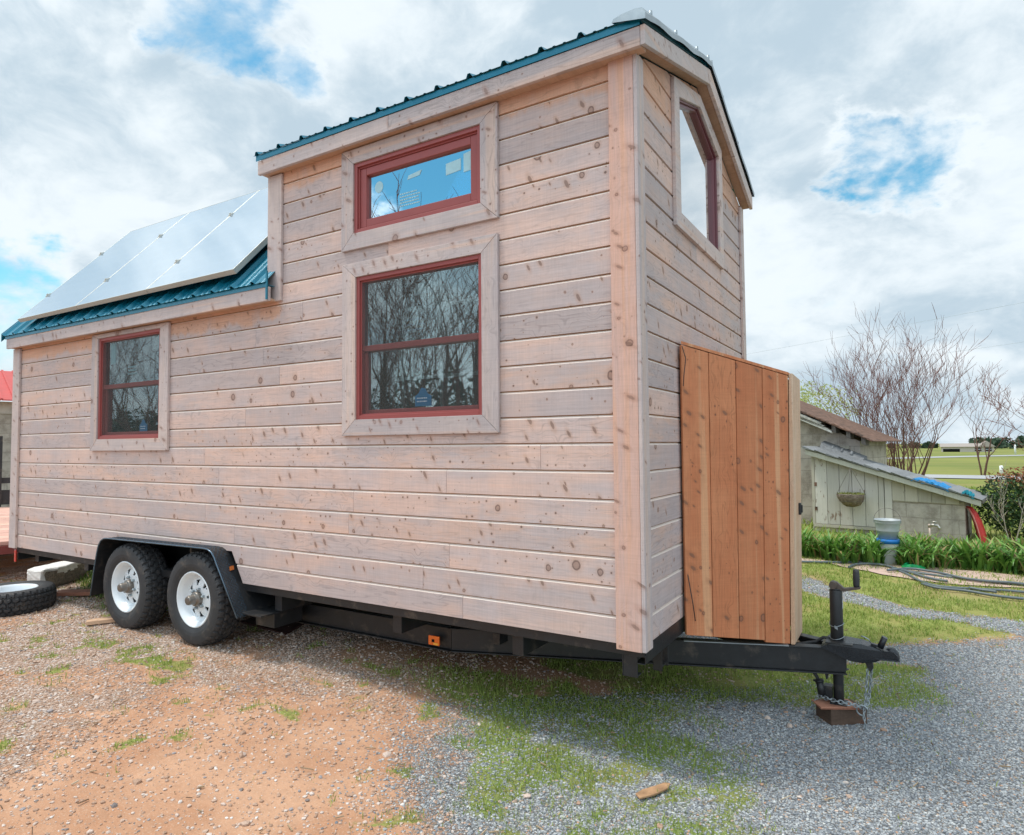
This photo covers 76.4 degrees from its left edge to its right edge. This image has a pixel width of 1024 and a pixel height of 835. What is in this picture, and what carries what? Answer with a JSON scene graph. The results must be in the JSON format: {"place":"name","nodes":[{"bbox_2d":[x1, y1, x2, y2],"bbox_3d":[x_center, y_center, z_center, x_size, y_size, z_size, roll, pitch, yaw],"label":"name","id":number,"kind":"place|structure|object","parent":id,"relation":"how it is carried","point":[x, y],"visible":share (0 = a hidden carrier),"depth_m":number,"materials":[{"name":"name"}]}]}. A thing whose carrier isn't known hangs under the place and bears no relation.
{"place":"outdoors","nodes":[
{"label":"outdoors","id":0,"kind":"place"},
{"bbox_2d":[0,370,12,506],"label":"block garage","id":1,"kind":"structure","parent":0,"point":[6,383],"depth_m":14.05,"materials":[{"name":"concrete"}]},
{"bbox_2d":[0,444,1023,834],"bbox_3d":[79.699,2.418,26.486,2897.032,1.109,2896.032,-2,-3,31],"label":"ground","id":2,"kind":"structure","parent":0,"point":[194,778],"depth_m":3.46,"materials":[{"name":"brown soil"}]},
{"bbox_2d":[0,436,17,554],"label":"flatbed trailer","id":3,"kind":"object","parent":2,"relation":"on","point":[4,517],"visible":0.04,"depth_m":10.27,"materials":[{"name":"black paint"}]},
{"bbox_2d":[0,580,56,616],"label":"spare wheel","id":4,"kind":"object","parent":2,"relation":"on","point":[21,597],"visible":1,"depth_m":5.89,"materials":[{"name":"rubber"}]},
{"bbox_2d":[27,561,87,586],"bbox_3d":[-4.994,1.723,7.172,0.264,0.238,0.813,0,-2,1],"label":"stone block","id":5,"kind":"object","parent":2,"relation":"on","point":[60,573],"depth_m":7.02,"materials":[{"name":"white stone"}]},
{"bbox_2d":[57,589,93,595],"bbox_3d":[-4.348,1.753,6.516,0.400,0.034,0.150,0,-2,-2],"label":"plank offcut","id":6,"kind":"object","parent":2,"relation":"on","point":[74,592],"visible":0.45,"depth_m":6.45,"materials":[{"name":"brown wood"}]},
{"bbox_2d":[73,570,107,610],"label":"rank grass by wheel","id":7,"kind":"structure","parent":2,"relation":"on","point":[85,577],"depth_m":7.15,"materials":[{"name":"green plant"}]},
{"bbox_2d":[86,616,114,624],"bbox_3d":[-3.373,1.712,5.540,0.417,0.030,0.141,1,-3,-27],"label":"plank offcut","id":8,"kind":"object","parent":2,"relation":"on","point":[107,619],"visible":0.46,"depth_m":5.45,"materials":[{"name":"beige wood"}]},
{"bbox_2d":[240,617,303,634],"bbox_3d":[-1.974,1.713,5.421,0.721,0.014,0.294,-2,-3,36],"label":"ground board","id":9,"kind":"object","parent":2,"relation":"on","point":[284,629],"visible":0.56,"depth_m":5.29,"materials":[{"name":"black wood"}]},
{"bbox_2d":[0,571,887,834],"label":"tan gravel","id":10,"kind":"structure","parent":2,"relation":"on","point":[29,655],"depth_m":3.99,"materials":[{"name":"beige gravel"}]},
{"bbox_2d":[1,7,899,729],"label":"tiny house","id":11,"kind":"structure","parent":2,"relation":"on","point":[463,365],"depth_m":3.93,"materials":[{"name":"beige wood"}]},
{"bbox_2d":[90,322,170,450],"bbox_3d":[-3.243,-0.235,5.573,1.185,1.036,0.108,-2,-3,31],"label":"window","id":12,"kind":"structure","parent":11,"relation":"in","point":[130,368],"depth_m":5.58,"materials":[{"name":"red wood"}]},
{"bbox_2d":[341,102,499,252],"bbox_3d":[-0.574,-1.427,3.999,1.213,0.659,0.108,-2,-3,31],"label":"window","id":13,"kind":"structure","parent":11,"relation":"in","point":[441,175],"depth_m":3.95,"materials":[{"name":"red wood"}]},
{"bbox_2d":[342,233,500,435],"bbox_3d":[-0.563,-0.453,3.955,1.200,1.114,0.108,-2,-3,31],"label":"window","id":14,"kind":"structure","parent":11,"relation":"in","point":[393,306],"depth_m":3.98,"materials":[{"name":"red wood"}]},
{"bbox_2d":[671,76,723,269],"bbox_3d":[1.206,-1.600,4.259,0.073,1.022,1.136,-2,-3,31],"label":"window","id":15,"kind":"structure","parent":11,"relation":"in","point":[696,150],"depth_m":4.27,"materials":[{"name":"clear glass"}]},
{"bbox_2d":[0,554,1023,834],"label":"lawn grass","id":16,"kind":"structure","parent":2,"relation":"on","point":[874,582],"depth_m":4.15,"materials":[{"name":"green plant"}]},
{"bbox_2d":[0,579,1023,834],"bbox_3d":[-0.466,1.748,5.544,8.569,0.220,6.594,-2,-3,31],"label":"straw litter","id":17,"kind":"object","parent":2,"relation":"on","point":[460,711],"visible":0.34,"depth_m":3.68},
{"bbox_2d":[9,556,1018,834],"bbox_3d":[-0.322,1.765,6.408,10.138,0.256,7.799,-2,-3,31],"label":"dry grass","id":18,"kind":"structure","parent":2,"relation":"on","point":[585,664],"depth_m":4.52,"materials":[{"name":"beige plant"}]},
{"bbox_2d":[636,782,669,798],"bbox_3d":[0.656,1.715,2.990,0.206,0.009,0.059,1,-3,-27],"label":"wood chip","id":19,"kind":"object","parent":2,"relation":"on","point":[649,792],"visible":1,"depth_m":2.98,"materials":[{"name":"beige wood"}]},
{"bbox_2d":[801,525,823,555],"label":"strap leaf plant","id":20,"kind":"object","parent":2,"relation":"on","point":[804,546],"visible":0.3,"depth_m":8.27,"materials":[{"name":"green plant"}]},
{"bbox_2d":[805,531,824,556],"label":"strap leaf plant","id":21,"kind":"object","parent":2,"relation":"on","point":[811,551],"visible":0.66,"depth_m":8.21,"materials":[{"name":"green plant"}]},
{"bbox_2d":[805,529,868,560],"bbox_3d":[3.994,1.573,8.038,0.654,0.426,0.605,1,-3,-34],"label":"strap leaf plant","id":22,"kind":"object","parent":2,"relation":"on","point":[825,551],"visible":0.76,"depth_m":8.00,"materials":[{"name":"green plant"}]},
{"bbox_2d":[800,379,877,421],"bbox_3d":[10.464,0.427,23.177,4.035,3.850,3.135,0,-2,-5],"label":"leafy tree","id":23,"kind":"object","parent":2,"relation":"on","point":[808,398],"visible":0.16,"depth_m":22.58,"materials":[{"name":"green plant"}]},
{"bbox_2d":[814,532,866,563],"bbox_3d":[4.044,1.599,7.916,0.654,0.380,0.596,-1,-3,21],"label":"strap leaf plant","id":24,"kind":"object","parent":2,"relation":"on","point":[845,555],"visible":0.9,"depth_m":7.83,"materials":[{"name":"green plant"}]},
{"bbox_2d":[816,699,866,724],"bbox_3d":[1.911,1.709,3.778,0.227,0.092,0.138,0,-2,-6],"label":"timber block","id":25,"kind":"object","parent":2,"relation":"on","point":[838,717],"depth_m":3.71,"materials":[{"name":"brown wood"}]},
{"bbox_2d":[817,705,858,709],"bbox_3d":[1.867,1.659,3.756,0.215,0.008,0.120,-1,-2,3],"label":"packing board","id":26,"kind":"object","parent":25,"relation":"on","point":[840,708],"visible":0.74,"depth_m":3.70,"materials":[{"name":"brown wood"}]},
{"bbox_2d":[811,699,855,708],"bbox_3d":[1.861,1.651,3.754,0.215,0.008,0.120,0,-2,-1],"label":"packing board","id":27,"kind":"object","parent":26,"relation":"on","point":[821,703],"visible":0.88,"depth_m":3.73,"materials":[{"name":"brown wood"}]},
{"bbox_2d":[836,529,862,547],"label":"strap leaf plant","id":28,"kind":"object","parent":2,"relation":"on","point":[849,538],"visible":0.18,"depth_m":8.34,"materials":[{"name":"green plant"}]},
{"bbox_2d":[849,537,880,553],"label":"strap leaf plant","id":29,"kind":"object","parent":2,"relation":"on","point":[865,541],"visible":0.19,"depth_m":7.79,"materials":[{"name":"green plant"}]},
{"bbox_2d":[837,531,910,563],"bbox_3d":[4.264,1.558,7.725,0.620,0.436,0.669,0,-3,-12],"label":"strap leaf plant","id":30,"kind":"object","parent":2,"relation":"on","point":[868,554],"visible":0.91,"depth_m":7.68,"materials":[{"name":"green plant"}]},
{"bbox_2d":[853,527,903,541],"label":"strap leaf plant","id":31,"kind":"object","parent":2,"relation":"on","point":[869,535],"visible":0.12,"depth_m":8.13,"materials":[{"name":"green plant"}]},
{"bbox_2d":[876,538,899,563],"bbox_3d":[4.514,1.599,7.805,0.251,0.290,0.251,-2,-3,31],"label":"plastic bucket","id":32,"kind":"object","parent":2,"relation":"on","point":[887,544],"visible":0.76,"depth_m":7.71,"materials":[{"name":"plastic"}]},
{"bbox_2d":[873,508,900,539],"bbox_3d":[4.516,1.272,7.828,0.290,0.363,0.290,-2,-3,31],"label":"metal bucket","id":33,"kind":"object","parent":32,"relation":"on","point":[886,528],"visible":0.99,"depth_m":7.73,"materials":[{"name":"metal"}]},
{"bbox_2d":[800,400,989,541],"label":"block shed","id":34,"kind":"structure","parent":2,"relation":"on","point":[835,448],"depth_m":9.89,"materials":[{"name":"concrete"}]},
{"bbox_2d":[814,457,878,526],"bbox_3d":[5.089,1.120,9.924,0.884,1.036,0.028,-3,-3,40],"label":"door","id":35,"kind":"structure","parent":34,"relation":"in","point":[828,476],"depth_m":9.95,"materials":[{"name":"white paint"}]},
{"bbox_2d":[836,469,865,506],"bbox_3d":[5.057,1.036,9.711,0.395,0.597,0.393,-2,-3,31],"label":"hanging basket","id":36,"kind":"object","parent":34,"relation":"hanging from","point":[850,499],"visible":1,"depth_m":9.60,"materials":[{"name":"metal"}]},
{"bbox_2d":[911,477,950,491],"bbox_3d":[5.985,0.950,9.260,0.449,0.181,0.490,-3,-3,40],"label":"tarp","id":37,"kind":"object","parent":34,"relation":"on","point":[942,484],"visible":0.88,"depth_m":9.18,"materials":[{"name":"blue plastic"}]},
{"bbox_2d":[961,490,974,498],"bbox_3d":[6.206,1.044,8.851,0.149,0.129,0.160,-3,-3,40],"label":"cloth bundle","id":38,"kind":"object","parent":34,"relation":"on","point":[967,492],"visible":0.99,"depth_m":8.80,"materials":[{"name":"teal fabric"}]},
{"bbox_2d":[887,543,915,564],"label":"strap leaf plant","id":39,"kind":"object","parent":2,"relation":"on","point":[901,559],"visible":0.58,"depth_m":7.59,"materials":[{"name":"green plant"}]},
{"bbox_2d":[797,302,1007,475],"bbox_3d":[8.084,-0.187,14.059,3.460,4.314,3.955,1,-3,-36],"label":"bare tree","id":40,"kind":"object","parent":2,"relation":"on","point":[888,415],"visible":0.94,"depth_m":13.48,"materials":[{"name":"brown plant"}]},
{"bbox_2d":[869,404,936,465],"bbox_3d":[8.090,0.815,14.849,1.835,2.383,2.396,1,-3,-35],"label":"bare shrub","id":41,"kind":"object","parent":2,"relation":"on","point":[899,438],"visible":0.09,"depth_m":14.63,"materials":[{"name":"brown plant"}]},
{"bbox_2d":[882,532,934,556],"bbox_3d":[4.661,1.546,7.713,0.761,0.438,0.662,1,-3,-38],"label":"strap leaf plant","id":42,"kind":"object","parent":2,"relation":"on","point":[914,541],"visible":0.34,"depth_m":7.65,"materials":[{"name":"green plant"}]},
{"bbox_2d":[801,486,1023,547],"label":"tall field grass","id":43,"kind":"structure","parent":2,"relation":"on","point":[861,531],"depth_m":9.71,"materials":[{"name":"green plant"}]},
{"bbox_2d":[896,535,944,567],"bbox_3d":[4.725,1.563,7.516,0.544,0.383,0.588,-2,-3,34],"label":"strap leaf plant","id":44,"kind":"object","parent":2,"relation":"on","point":[932,563],"visible":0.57,"depth_m":7.48,"materials":[{"name":"green plant"}]},
{"bbox_2d":[899,530,941,550],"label":"strap leaf plant","id":45,"kind":"object","parent":2,"relation":"on","point":[918,536],"visible":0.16,"depth_m":7.84,"materials":[{"name":"green plant"}]},
{"bbox_2d":[898,541,944,567],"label":"strap leaf plant","id":46,"kind":"object","parent":2,"relation":"on","point":[916,560],"visible":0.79,"depth_m":7.40,"materials":[{"name":"green plant"}]},
{"bbox_2d":[928,521,940,541],"bbox_3d":[5.392,1.530,8.293,0.144,0.413,0.059,-2,-3,37],"label":"garden tap","id":47,"kind":"object","parent":2,"relation":"on","point":[933,525],"visible":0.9,"depth_m":8.31,"materials":[{"name":"metal"}]},
{"bbox_2d":[924,535,958,552],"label":"strap leaf plant","id":48,"kind":"object","parent":2,"relation":"on","point":[942,545],"visible":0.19,"depth_m":7.71,"materials":[{"name":"green plant"}]},
{"bbox_2d":[928,544,969,568],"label":"strap leaf plant","id":49,"kind":"object","parent":2,"relation":"on","point":[947,561],"visible":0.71,"depth_m":7.40,"materials":[{"name":"green plant"}]},
{"bbox_2d":[887,435,1023,448],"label":"distant woods","id":50,"kind":"object","parent":2,"relation":"on","point":[995,441],"visible":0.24,"depth_m":242.38,"materials":[{"name":"green plant"}]},
{"bbox_2d":[891,567,1023,592],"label":"garden hose","id":51,"kind":"object","parent":2,"relation":"on","point":[1005,590],"visible":0.75,"depth_m":6.54,"materials":[{"name":"grey rubber"}]},
{"bbox_2d":[938,534,993,569],"bbox_3d":[5.169,1.541,7.484,0.671,0.412,0.642,-3,-4,45],"label":"strap leaf plant","id":52,"kind":"object","parent":2,"relation":"on","point":[963,563],"visible":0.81,"depth_m":7.38,"materials":[{"name":"green plant"}]},
{"bbox_2d":[939,441,995,451],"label":"house","id":53,"kind":"structure","parent":2,"relation":"on","point":[957,447],"depth_m":159.07,"materials":[{"name":"white"}]},
{"bbox_2d":[921,583,1023,599],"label":"garden hose","id":54,"kind":"object","parent":2,"relation":"on","point":[978,592],"visible":1,"depth_m":6.34,"materials":[{"name":"grey rubber"}]},
{"bbox_2d":[966,506,987,543],"bbox_3d":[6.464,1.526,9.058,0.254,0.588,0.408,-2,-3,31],"label":"kayak","id":55,"kind":"object","parent":2,"relation":"on","point":[979,527],"visible":0.84,"depth_m":8.91,"materials":[{"name":"red plastic"}]},
{"bbox_2d":[942,359,1023,474],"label":"bare tree","id":56,"kind":"object","parent":2,"relation":"on","point":[987,457],"visible":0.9,"depth_m":26.74,"materials":[{"name":"brown plant"}]},
{"bbox_2d":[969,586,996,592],"bbox_3d":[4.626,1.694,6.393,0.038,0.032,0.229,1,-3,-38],"label":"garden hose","id":57,"kind":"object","parent":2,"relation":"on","point":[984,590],"visible":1,"depth_m":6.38,"materials":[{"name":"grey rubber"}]},
{"bbox_2d":[952,534,1013,571],"bbox_3d":[5.316,1.530,7.357,0.616,0.408,0.709,1,-3,-32],"label":"strap leaf plant","id":58,"kind":"object","parent":2,"relation":"on","point":[985,562],"visible":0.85,"depth_m":7.26,"materials":[{"name":"green plant"}]},
{"bbox_2d":[972,466,1023,538],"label":"shrub","id":59,"kind":"object","parent":2,"relation":"on","point":[1014,515],"visible":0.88,"depth_m":9.20,"materials":[{"name":"green plant"}]},
{"bbox_2d":[973,537,1023,574],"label":"strap leaf plant","id":60,"kind":"object","parent":2,"relation":"on","point":[1006,563],"visible":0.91,"depth_m":7.15,"materials":[{"name":"green plant"}]},
{"bbox_2d":[977,377,1023,450],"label":"bare tree","id":61,"kind":"object","parent":2,"relation":"on","point":[991,395],"visible":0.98,"depth_m":23.96,"materials":[{"name":"brown plant"}]},
{"bbox_2d":[983,534,1023,568],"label":"strap leaf plant","id":62,"kind":"object","parent":2,"relation":"on","point":[1001,544],"visible":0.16,"depth_m":7.45,"materials":[{"name":"green plant"}]},
{"bbox_2d":[986,456,1023,540],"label":"bare sapling","id":63,"kind":"object","parent":2,"relation":"on","point":[1003,497],"visible":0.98,"depth_m":8.66,"materials":[{"name":"brown plant"}]},
{"bbox_2d":[999,535,1023,549],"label":"strap leaf plant","id":64,"kind":"object","parent":2,"relation":"on","point":[1021,540],"visible":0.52,"depth_m":7.38,"materials":[{"name":"green plant"}]},
{"bbox_2d":[1000,537,1023,571],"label":"strap leaf plant","id":65,"kind":"object","parent":2,"relation":"on","point":[1021,561],"visible":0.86,"depth_m":7.06,"materials":[{"name":"green plant"}]},
{"bbox_2d":[0,0,1023,443],"label":"sky","id":66,"kind":"structure","parent":0,"point":[881,142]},
{"bbox_2d":[306,583,1023,834],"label":"grey gravel","id":67,"kind":"structure","parent":0,"point":[928,755],"depth_m":3.30,"materials":[{"name":"grey gravel"}]},
{"bbox_2d":[750,302,1023,353],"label":"power line","id":68,"kind":"object","parent":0,"point":[896,326],"visible":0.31,"depth_m":37.30,"materials":[{"name":"metal"}]},
{"bbox_2d":[798,342,1019,373],"bbox_3d":[21.448,-3.719,37.794,80.352,6.113,0.013,-2,-3,37],"label":"power line","id":69,"kind":"object","parent":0,"point":[906,358],"visible":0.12,"depth_m":37.02,"materials":[{"name":"metal"}]},
{"bbox_2d":[802,558,1023,587],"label":"path","id":70,"kind":"structure","parent":0,"point":[880,570],"depth_m":7.12,"materials":[{"name":"soil"}]},
{"bbox_2d":[848,562,947,581],"bbox_3d":[4.346,1.717,7.284,0.362,0.055,1.003,2,-3,-41],"label":"garden hose","id":71,"kind":"object","parent":70,"relation":"on","point":[907,571],"visible":0.98,"depth_m":7.25,"materials":[{"name":"grey rubber"}]},
{"bbox_2d":[802,560,1023,585],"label":"garden hose","id":72,"kind":"object","parent":70,"relation":"on","point":[940,575],"visible":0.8,"depth_m":7.15,"materials":[{"name":"grey rubber"}]},
{"bbox_2d":[901,562,925,568],"bbox_3d":[4.602,1.702,7.455,0.240,0.060,0.164,-2,-3,31],"label":"hose coil","id":73,"kind":"object","parent":70,"relation":"on","point":[906,564],"visible":0.77,"depth_m":7.40,"materials":[{"name":"green plastic"}]},
{"bbox_2d":[887,567,1023,584],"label":"garden hose","id":74,"kind":"object","parent":70,"relation":"on","point":[961,577],"visible":1,"depth_m":6.88,"materials":[{"name":"grey rubber"}]},
{"bbox_2d":[888,455,1023,458],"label":"road","id":75,"kind":"structure","parent":0,"point":[960,456],"depth_m":61.40,"materials":[{"name":"grey asphalt"}]},
{"bbox_2d":[925,474,1019,478],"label":"road","id":76,"kind":"structure","parent":0,"point":[958,476],"depth_m":25.28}
]}

